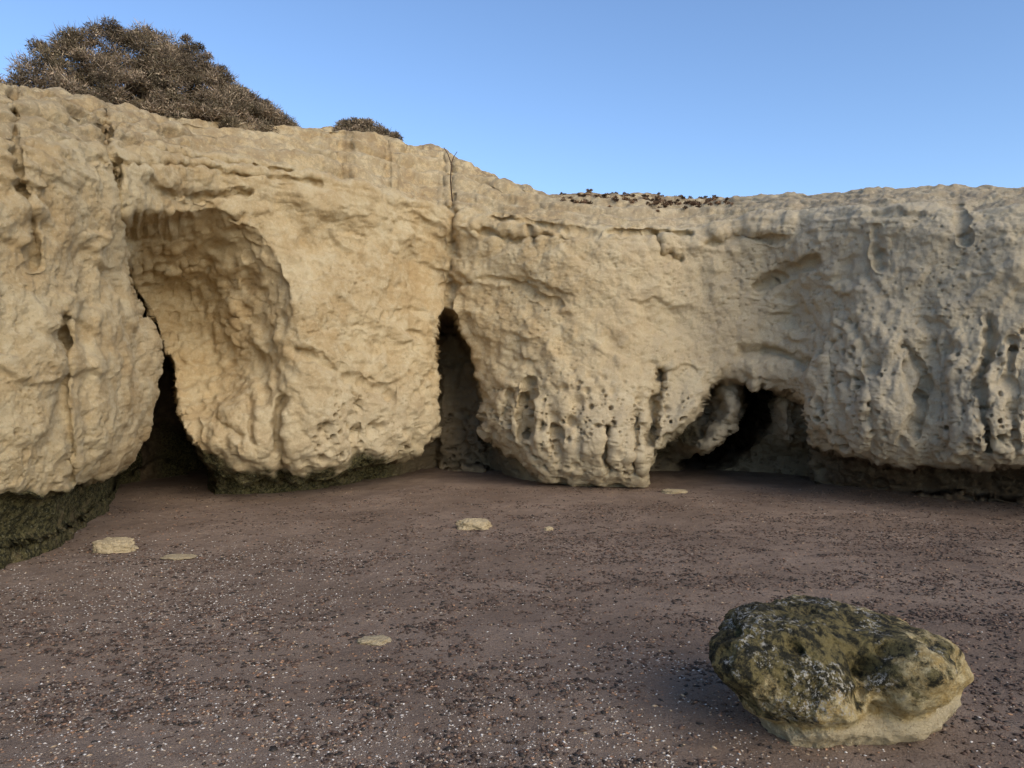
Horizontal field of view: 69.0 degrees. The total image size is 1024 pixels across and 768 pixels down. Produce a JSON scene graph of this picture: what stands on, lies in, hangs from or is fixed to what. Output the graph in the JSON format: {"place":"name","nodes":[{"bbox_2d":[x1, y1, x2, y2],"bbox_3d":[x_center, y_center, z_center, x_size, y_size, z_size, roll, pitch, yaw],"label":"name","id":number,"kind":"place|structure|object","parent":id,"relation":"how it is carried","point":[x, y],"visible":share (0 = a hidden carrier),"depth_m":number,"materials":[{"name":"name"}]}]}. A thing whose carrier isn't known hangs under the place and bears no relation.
{"place":"outdoors","nodes":[
{"label":"outdoors","id":0,"kind":"place"},
{"bbox_2d":[0,83,1023,569],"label":"sandstone cliff","id":1,"kind":"structure","parent":0,"point":[250,311],"depth_m":10.46,"materials":[{"name":"beige stone"}]},
{"bbox_2d":[0,74,13,85],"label":"dry shrub","id":2,"kind":"object","parent":1,"relation":"on","point":[2,80],"visible":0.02,"depth_m":8.87,"materials":[{"name":"brown plant"}]},
{"bbox_2d":[3,15,300,133],"bbox_3d":[-5.342,-4.335,11.624,5.238,2.498,2.420,0,0,-36],"label":"dry shrub","id":3,"kind":"object","parent":1,"relation":"on","point":[160,68],"visible":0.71,"depth_m":10.88,"materials":[{"name":"brown plant"}]},
{"bbox_2d":[331,116,403,140],"bbox_3d":[-2.570,-4.516,13.310,1.350,0.607,1.134,0,0,0],"label":"dry shrub","id":4,"kind":"object","parent":1,"relation":"on","point":[363,125],"visible":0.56,"depth_m":13.07,"materials":[{"name":"plant"}]},
{"bbox_2d":[444,148,456,201],"bbox_3d":[-0.980,-3.364,12.078,0.218,0.799,0.466,0,0,0],"label":"dead plant stalk","id":5,"kind":"object","parent":1,"relation":"on","point":[450,174],"visible":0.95,"depth_m":11.95,"materials":[{"name":"brown plant"}]},
{"bbox_2d":[560,189,733,211],"bbox_3d":[2.227,-3.154,12.799,2.882,0.830,1.680,0,0,0],"label":"scrub","id":6,"kind":"object","parent":1,"relation":"on","point":[657,200],"visible":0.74,"depth_m":12.36,"materials":[{"name":"brown plant"}]},
{"bbox_2d":[0,453,1023,767],"bbox_3d":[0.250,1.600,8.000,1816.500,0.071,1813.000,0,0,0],"label":"beach sand ground","id":7,"kind":"structure","parent":0,"point":[694,477],"depth_m":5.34,"materials":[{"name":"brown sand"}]},
{"bbox_2d":[92,537,138,553],"bbox_3d":[-3.804,1.568,7.140,0.421,0.201,0.296,0,0,0],"label":"beach stone","id":8,"kind":"object","parent":7,"relation":"on","point":[108,545],"visible":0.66,"depth_m":7.04,"materials":[{"name":"beige stone"}]},
{"bbox_2d":[160,554,197,559],"bbox_3d":[-3.073,1.599,6.892,0.331,0.029,0.232,0,0,0],"label":"beach stone","id":9,"kind":"object","parent":7,"relation":"on","point":[178,556],"visible":1,"depth_m":6.86,"materials":[{"name":"beige stone"}]},
{"bbox_2d":[357,635,391,645],"bbox_3d":[-0.858,1.605,4.657,0.222,0.046,0.162,0,0,0],"label":"beach stone","id":10,"kind":"object","parent":7,"relation":"on","point":[377,640],"visible":1,"depth_m":4.62,"materials":[{"name":"beige stone"}]},
{"bbox_2d":[456,518,492,529],"bbox_3d":[-0.422,1.579,8.301,0.413,0.177,0.290,0,0,0],"label":"beach stone","id":11,"kind":"object","parent":7,"relation":"on","point":[474,523],"visible":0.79,"depth_m":8.20,"materials":[{"name":"beige stone"}]},
{"bbox_2d":[544,526,552,530],"bbox_3d":[0.401,1.586,8.124,0.105,0.068,0.077,0,0,0],"label":"beach stone","id":12,"kind":"object","parent":7,"relation":"on","point":[548,528],"visible":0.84,"depth_m":8.10,"materials":[{"name":"beige stone"}]},
{"bbox_2d":[661,489,687,493],"bbox_3d":[2.390,1.590,10.972,0.386,0.079,0.277,0,0,0],"label":"beach stone","id":13,"kind":"object","parent":7,"relation":"on","point":[670,491],"visible":0.85,"depth_m":10.91,"materials":[{"name":"beige stone"}]},
{"bbox_2d":[709,594,973,748],"bbox_3d":[1.498,1.366,3.524,1.244,0.628,0.903,0,0,0],"label":"foreground boulder","id":14,"kind":"object","parent":7,"relation":"on","point":[806,671],"visible":0.97,"depth_m":3.23,"materials":[{"name":"beige stone"}]},
{"bbox_2d":[0,0,1023,198],"label":"sky","id":15,"kind":"structure","parent":0,"point":[694,98],"materials":[{"name":"blue"}]}
]}

